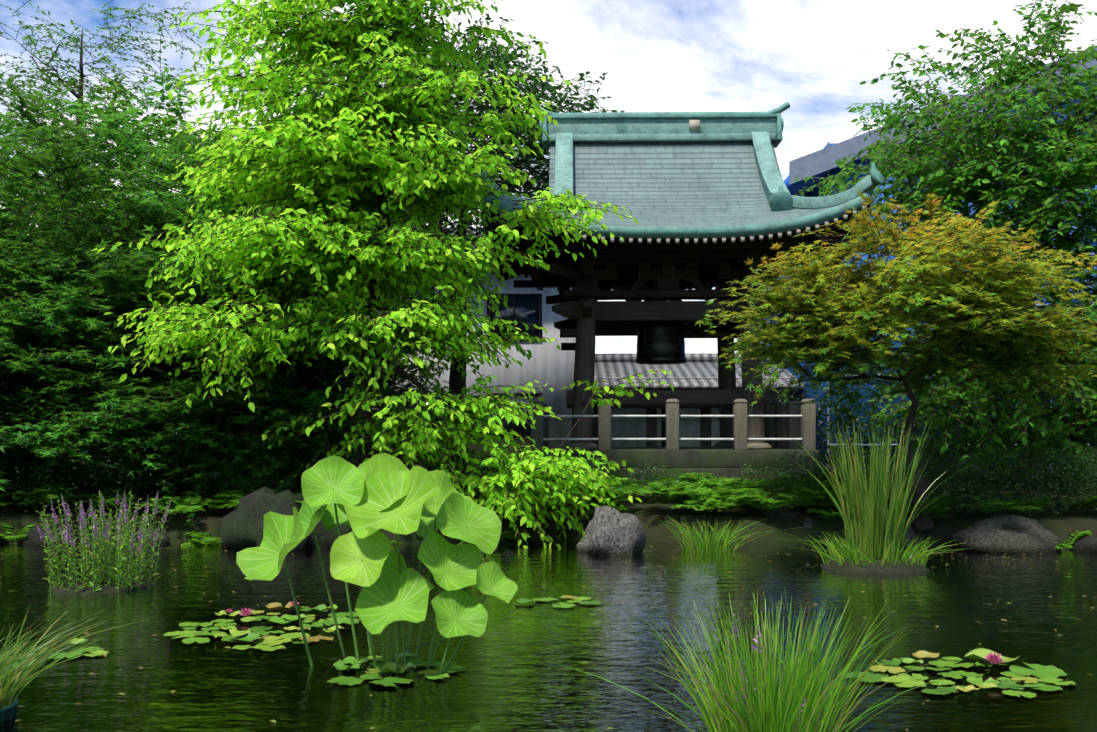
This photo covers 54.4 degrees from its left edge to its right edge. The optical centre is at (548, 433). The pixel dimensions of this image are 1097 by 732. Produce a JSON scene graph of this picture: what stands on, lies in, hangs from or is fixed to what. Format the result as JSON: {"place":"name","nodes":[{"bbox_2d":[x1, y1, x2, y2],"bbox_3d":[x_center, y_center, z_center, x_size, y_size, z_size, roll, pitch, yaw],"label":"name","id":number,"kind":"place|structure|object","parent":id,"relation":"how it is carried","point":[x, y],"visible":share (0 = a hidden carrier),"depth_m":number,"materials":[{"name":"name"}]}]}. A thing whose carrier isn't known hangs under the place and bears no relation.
{"place":"outdoors","nodes":[
{"label":"outdoors","id":0,"kind":"place"},
{"bbox_2d":[0,605,146,708],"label":"grass","id":1,"kind":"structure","parent":0,"point":[6,697],"depth_m":5.58,"materials":[{"name":"green plant"}]},
{"bbox_2d":[0,540,1096,731],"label":"water","id":2,"kind":"structure","parent":0,"point":[214,684],"depth_m":7.59,"materials":[{"name":"green liquid"}]},
{"bbox_2d":[0,697,18,721],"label":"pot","id":3,"kind":"object","parent":2,"relation":"in","point":[8,712],"visible":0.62,"depth_m":5.49,"materials":[{"name":"teal ceramic"}]},
{"bbox_2d":[7,638,108,667],"bbox_3d":[-3.301,1.446,7.031,0.534,0.053,0.725,0,0,43],"label":"lily","id":4,"kind":"object","parent":2,"relation":"on","point":[99,651],"visible":0.5,"depth_m":7.09,"materials":[{"name":"green plant"}]},
{"bbox_2d":[238,608,253,615],"bbox_3d":[-2.384,1.406,8.416,0.148,0.066,0.148,0,0,1],"label":"lily flower","id":5,"kind":"object","parent":2,"relation":"on","point":[246,612],"visible":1,"depth_m":8.40,"materials":[{"name":"pink plant"}]},
{"bbox_2d":[163,601,359,650],"bbox_3d":[-2.129,1.435,8.082,1.404,0.073,1.796,0,0,1],"label":"lily","id":6,"kind":"object","parent":2,"relation":"on","point":[247,635],"visible":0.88,"depth_m":7.92,"materials":[{"name":"green plant"}]},
{"bbox_2d":[236,453,517,637],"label":"lotus leaves","id":7,"kind":"object","parent":2,"relation":"in","point":[372,496],"visible":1,"depth_m":6.66,"materials":[{"name":"green plant"}]},
{"bbox_2d":[284,489,489,674],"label":"lotus stems","id":8,"kind":"object","parent":2,"relation":"in","point":[371,644],"visible":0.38,"depth_m":6.78,"materials":[{"name":"green plant"}]},
{"bbox_2d":[326,652,465,686],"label":"lily pads","id":9,"kind":"object","parent":2,"relation":"on","point":[388,665],"visible":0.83,"depth_m":6.54,"materials":[{"name":"green plant"}]},
{"bbox_2d":[48,556,929,593],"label":"soil mounds","id":10,"kind":"object","parent":2,"relation":"in","point":[893,569],"visible":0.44,"depth_m":11.19,"materials":[{"name":"soil"}]},
{"bbox_2d":[35,490,170,593],"bbox_3d":[-4.218,1.027,10.186,1.318,0.986,1.153,0,0,1],"label":"flowering plant","id":11,"kind":"object","parent":10,"relation":"on","point":[124,569],"depth_m":10.05,"materials":[{"name":"plant"}]},
{"bbox_2d":[0,543,1093,730],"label":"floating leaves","id":12,"kind":"object","parent":2,"relation":"on","point":[274,721],"visible":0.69,"depth_m":8.50,"materials":[{"name":"green plant"}]},
{"bbox_2d":[517,595,600,607],"bbox_3d":[0.094,1.447,9.256,0.724,0.036,0.582,0,0,-33],"label":"lily","id":13,"kind":"object","parent":2,"relation":"on","point":[567,605],"visible":0.98,"depth_m":9.28,"materials":[{"name":"green plant"}]},
{"bbox_2d":[576,506,645,555],"bbox_3d":[0.786,1.221,13.285,0.856,0.673,0.956,0,0,-6],"label":"rock","id":14,"kind":"object","parent":2,"relation":"in","point":[610,531],"visible":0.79,"depth_m":13.04,"materials":[{"name":"grey stone"}]},
{"bbox_2d":[653,516,806,552],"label":"bank grass","id":15,"kind":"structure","parent":2,"relation":"on","point":[709,544],"depth_m":13.33,"materials":[{"name":"green plant"}]},
{"bbox_2d":[550,587,946,731],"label":"grass","id":16,"kind":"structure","parent":2,"relation":"on","point":[792,694],"depth_m":4.05,"materials":[{"name":"green plant"}]},
{"bbox_2d":[719,614,805,731],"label":"flowering plant","id":17,"kind":"object","parent":2,"relation":"in","point":[747,723],"depth_m":4.10,"materials":[{"name":"green plant"}]},
{"bbox_2d":[780,531,971,566],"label":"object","id":18,"kind":"object","parent":2,"relation":"on","point":[906,555],"visible":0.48,"depth_m":11.49,"materials":[{"name":"green plant"}]},
{"bbox_2d":[787,417,980,560],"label":"reeds","id":19,"kind":"object","parent":2,"relation":"in","point":[882,525],"visible":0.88,"depth_m":11.55,"materials":[{"name":"green plant"}]},
{"bbox_2d":[845,648,1074,697],"bbox_3d":[2.517,1.429,6.457,1.208,0.092,1.129,0,0,-44],"label":"lily","id":20,"kind":"object","parent":2,"relation":"on","point":[1049,674],"visible":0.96,"depth_m":6.44,"materials":[{"name":"green plant"}]},
{"bbox_2d":[982,652,1007,663],"bbox_3d":[2.784,1.401,6.662,0.167,0.076,0.160,0,0,1],"label":"lily flower","id":21,"kind":"object","parent":20,"relation":"on","point":[993,658],"visible":0.96,"depth_m":6.65,"materials":[{"name":"pink plant"}]},
{"bbox_2d":[0,444,1096,548],"bbox_3d":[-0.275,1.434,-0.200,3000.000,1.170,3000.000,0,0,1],"label":"ground","id":22,"kind":"structure","parent":0,"point":[650,515],"depth_m":14.67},
{"bbox_2d":[0,528,8,544],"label":"bank rock","id":23,"kind":"object","parent":22,"relation":"on","point":[3,540],"visible":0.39,"depth_m":14.26,"materials":[{"name":"grey stone"}]},
{"bbox_2d":[20,533,61,545],"bbox_3d":[-6.723,1.431,14.215,0.587,0.209,0.454,0,0,33],"label":"bank rock","id":24,"kind":"object","parent":22,"relation":"on","point":[37,541],"visible":0.27,"depth_m":14.03,"materials":[{"name":"grey stone"}]},
{"bbox_2d":[26,524,58,539],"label":"bank rock","id":25,"kind":"object","parent":22,"relation":"on","point":[32,532],"visible":0.17,"depth_m":14.19,"materials":[{"name":"grey stone"}]},
{"bbox_2d":[0,0,234,332],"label":"tree","id":26,"kind":"object","parent":22,"relation":"on","point":[116,76],"depth_m":28.69,"materials":[{"name":"green plant"}]},
{"bbox_2d":[12,148,245,379],"bbox_3d":[-14.147,-4.725,39.941,14.784,11.890,12.743,0,0,1],"label":"tree","id":27,"kind":"object","parent":22,"relation":"on","point":[114,181],"depth_m":37.51,"materials":[{"name":"green plant"}]},
{"bbox_2d":[0,67,260,473],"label":"tree","id":28,"kind":"object","parent":22,"relation":"on","point":[147,120],"depth_m":21.21,"materials":[{"name":"green plant"}]},
{"bbox_2d":[134,528,169,542],"bbox_3d":[-5.310,1.403,14.493,0.602,0.273,0.512,0,0,17],"label":"bank rock","id":29,"kind":"object","parent":22,"relation":"on","point":[165,532],"visible":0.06,"depth_m":14.43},
{"bbox_2d":[137,528,169,545],"bbox_3d":[-5.310,1.407,14.307,0.416,0.262,0.610,0,0,-27],"label":"bank rock","id":30,"kind":"object","parent":22,"relation":"on","point":[164,540],"visible":0.21,"depth_m":14.13,"materials":[{"name":"grey stone"}]},
{"bbox_2d":[0,73,350,503],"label":"tree","id":31,"kind":"object","parent":22,"relation":"on","point":[55,285],"depth_m":15.78,"materials":[{"name":"green plant"}]},
{"bbox_2d":[2,123,490,527],"bbox_3d":[-4.732,-2.091,18.298,7.271,7.242,9.448,0,0,1],"label":"tree","id":32,"kind":"object","parent":22,"relation":"on","point":[316,405],"depth_m":15.37,"materials":[{"name":"green plant"}]},
{"bbox_2d":[0,422,512,513],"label":"bush","id":33,"kind":"object","parent":22,"relation":"on","point":[127,485],"depth_m":15.50,"materials":[{"name":"green plant"}]},
{"bbox_2d":[220,486,310,549],"bbox_3d":[-3.700,1.115,14.108,1.230,0.836,1.697,0,0,-21],"label":"rock","id":34,"kind":"object","parent":22,"relation":"on","point":[242,524],"visible":0.54,"depth_m":13.71,"materials":[{"name":"grey stone"}]},
{"bbox_2d":[296,493,352,547],"bbox_3d":[-2.945,1.107,14.217,1.064,0.845,1.079,0,0,16],"label":"rock","id":35,"kind":"object","parent":22,"relation":"on","point":[326,538],"visible":0.08,"depth_m":13.83,"materials":[{"name":"grey stone"}]},
{"bbox_2d":[92,0,673,547],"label":"tree","id":36,"kind":"object","parent":22,"relation":"on","point":[382,166],"depth_m":14.48,"materials":[{"name":"green plant"}]},
{"bbox_2d":[316,262,575,462],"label":"house walls","id":37,"kind":"structure","parent":22,"relation":"on","point":[551,364],"depth_m":32.31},
{"bbox_2d":[323,296,538,437],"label":"house windows","id":38,"kind":"structure","parent":37,"relation":"in","point":[526,309],"depth_m":32.29,"materials":[{"name":"black glass"}]},
{"bbox_2d":[330,294,541,439],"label":"house window frames","id":39,"kind":"structure","parent":38,"relation":"attached to","point":[540,394],"depth_m":32.27,"materials":[{"name":"black wood"}]},
{"bbox_2d":[368,228,599,289],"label":"house roof","id":40,"kind":"structure","parent":37,"relation":"on","point":[469,234],"depth_m":34.92,"materials":[{"name":"tile"}]},
{"bbox_2d":[272,9,624,471],"bbox_3d":[-2.407,-3.978,24.248,10.237,10.436,8.106,0,0,1],"label":"tree","id":41,"kind":"object","parent":22,"relation":"on","point":[498,58],"depth_m":22.38,"materials":[{"name":"green plant"}]},
{"bbox_2d":[0,468,1096,548],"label":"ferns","id":42,"kind":"object","parent":22,"relation":"on","point":[701,492],"visible":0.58,"depth_m":14.73,"materials":[{"name":"green plant"}]},
{"bbox_2d":[0,346,1096,482],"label":"hedge","id":43,"kind":"object","parent":22,"relation":"on","point":[861,425],"visible":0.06,"depth_m":22.79,"materials":[{"name":"green plant"}]},
{"bbox_2d":[2,234,1096,472],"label":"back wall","id":44,"kind":"structure","parent":22,"relation":"on","point":[392,346],"depth_m":25.79,"materials":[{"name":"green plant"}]},
{"bbox_2d":[528,447,828,491],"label":"platform","id":45,"kind":"structure","parent":22,"relation":"on","point":[725,462],"depth_m":17.82,"materials":[{"name":"stone"}]},
{"bbox_2d":[565,442,771,449],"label":"pillar bases","id":46,"kind":"object","parent":45,"relation":"on","point":[750,446],"visible":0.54,"depth_m":18.52,"materials":[{"name":"stone"}]},
{"bbox_2d":[571,297,765,442],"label":"pillars","id":47,"kind":"structure","parent":46,"relation":"on","point":[584,366],"depth_m":18.67,"materials":[{"name":"brown wood"}]},
{"bbox_2d":[552,299,781,407],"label":"wooden beams","id":48,"kind":"structure","parent":47,"relation":"attached to","point":[617,318],"depth_m":18.73,"materials":[{"name":"black wood"}]},
{"bbox_2d":[500,233,848,349],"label":"roof brackets","id":49,"kind":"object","parent":47,"relation":"on","point":[663,270],"depth_m":18.64,"materials":[{"name":"brown wood"}]},
{"bbox_2d":[635,300,685,364],"bbox_3d":[2.132,-1.982,20.256,0.968,1.262,0.968,0,0,1],"label":"bell","id":50,"kind":"object","parent":49,"relation":"hanging from","point":[660,342],"visible":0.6,"depth_m":19.87,"materials":[{"name":"brown metal"}]},
{"bbox_2d":[483,206,871,289],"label":"rafters","id":51,"kind":"object","parent":49,"relation":"on","point":[518,269],"visible":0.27,"depth_m":18.08,"materials":[{"name":"brown wood"}]},
{"bbox_2d":[482,206,872,280],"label":"rafter ends","id":52,"kind":"object","parent":51,"relation":"attached to","point":[845,217],"visible":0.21,"depth_m":17.10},
{"bbox_2d":[483,142,873,289],"bbox_3d":[2.132,-4.391,20.256,6.291,2.481,6.291,0,0,1],"label":"roof shell","id":53,"kind":"object","parent":51,"relation":"on","point":[682,190],"visible":0.5,"depth_m":18.84,"materials":[{"name":"teal metal"}]},
{"bbox_2d":[483,118,877,209],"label":"ridges","id":54,"kind":"object","parent":53,"relation":"on","point":[564,135],"visible":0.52,"depth_m":20.01,"materials":[{"name":"teal metal"}]},
{"bbox_2d":[476,102,883,236],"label":"ridge trim","id":55,"kind":"structure","parent":54,"relation":"on","point":[781,199],"depth_m":20.06,"materials":[{"name":"teal metal"}]},
{"bbox_2d":[689,120,699,130],"bbox_3d":[2.749,-5.811,20.079,0.200,0.200,0.030,0,0,1],"label":"roof ornament","id":56,"kind":"object","parent":54,"relation":"attached to","point":[694,125],"visible":0.86,"depth_m":20.06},
{"bbox_2d":[684,330,772,337],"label":"wooden beam","id":57,"kind":"structure","parent":49,"relation":"attached to","point":[705,333],"depth_m":20.18,"materials":[{"name":"brown wood"}]},
{"bbox_2d":[708,266,761,330],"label":"ropes","id":58,"kind":"object","parent":49,"relation":"attached to","point":[708,288],"visible":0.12,"depth_m":20.23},
{"bbox_2d":[531,399,815,449],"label":"rail posts","id":59,"kind":"object","parent":45,"relation":"on","point":[803,427],"visible":0.73,"depth_m":17.92,"materials":[{"name":"stone"}]},
{"bbox_2d":[543,415,801,440],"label":"rails","id":60,"kind":"object","parent":59,"relation":"on","point":[664,438],"visible":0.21,"depth_m":17.97,"materials":[{"name":"white paint"}]},
{"bbox_2d":[596,389,796,446],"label":"hall walls","id":61,"kind":"structure","parent":22,"relation":"on","point":[638,428],"depth_m":29.74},
{"bbox_2d":[596,377,797,446],"bbox_3d":[8.020,-0.251,29.628,13.400,2.640,0.032,0,0,1],"label":"hall frame","id":62,"kind":"object","parent":61,"relation":"attached to","point":[663,427],"visible":0.12,"depth_m":29.71,"materials":[{"name":"wood"}]},
{"bbox_2d":[594,353,803,388],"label":"hall roof","id":63,"kind":"structure","parent":61,"relation":"on","point":[699,365],"depth_m":30.70,"materials":[{"name":"grey tile"}]},
{"bbox_2d":[566,452,872,507],"bbox_3d":[2.407,0.719,16.104,5.162,0.937,1.456,0,0,7],"label":"bush","id":64,"kind":"object","parent":22,"relation":"on","point":[753,472],"visible":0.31,"depth_m":15.97,"materials":[{"name":"green plant"}]},
{"bbox_2d":[755,505,814,527],"bbox_3d":[3.402,1.241,14.999,0.731,0.537,0.931,0,0,-36],"label":"rock","id":65,"kind":"object","parent":22,"relation":"on","point":[786,511],"visible":0.27,"depth_m":14.85,"materials":[{"name":"grey stone"}]},
{"bbox_2d":[695,190,1096,529],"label":"tree","id":66,"kind":"object","parent":22,"relation":"on","point":[961,277],"depth_m":13.50,"materials":[{"name":"green plant"}]},
{"bbox_2d":[902,522,921,545],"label":"bank rock","id":67,"kind":"object","parent":22,"relation":"on","point":[911,534],"visible":0.15,"depth_m":14.01,"materials":[{"name":"grey stone"}]},
{"bbox_2d":[738,45,1096,470],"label":"building","id":68,"kind":"structure","parent":22,"relation":"on","point":[794,188],"depth_m":26.15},
{"bbox_2d":[794,0,1096,489],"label":"tree","id":69,"kind":"object","parent":22,"relation":"on","point":[1010,193],"depth_m":17.69,"materials":[{"name":"green plant"}]},
{"bbox_2d":[862,446,1096,516],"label":"bush","id":70,"kind":"object","parent":22,"relation":"on","point":[1054,484],"depth_m":14.94,"materials":[{"name":"green plant"}]},
{"bbox_2d":[952,515,1062,553],"bbox_3d":[5.894,1.291,13.606,1.365,0.503,1.085,0,0,-14],"label":"rock","id":71,"kind":"object","parent":22,"relation":"on","point":[989,535],"visible":0.69,"depth_m":13.34,"materials":[{"name":"grey stone"}]},
{"bbox_2d":[1001,524,1029,530],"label":"bank rock","id":72,"kind":"object","parent":22,"relation":"on","point":[1005,527],"visible":0.04,"depth_m":13.54,"materials":[{"name":"grey stone"}]},
{"bbox_2d":[1072,536,1096,552],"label":"bank rock","id":73,"kind":"object","parent":22,"relation":"on","point":[1087,544],"visible":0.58,"depth_m":13.26,"materials":[{"name":"grey stone"}]},
{"bbox_2d":[0,0,1096,433],"label":"sky","id":74,"kind":"structure","parent":0,"point":[814,56],"materials":[{"name":"white"}]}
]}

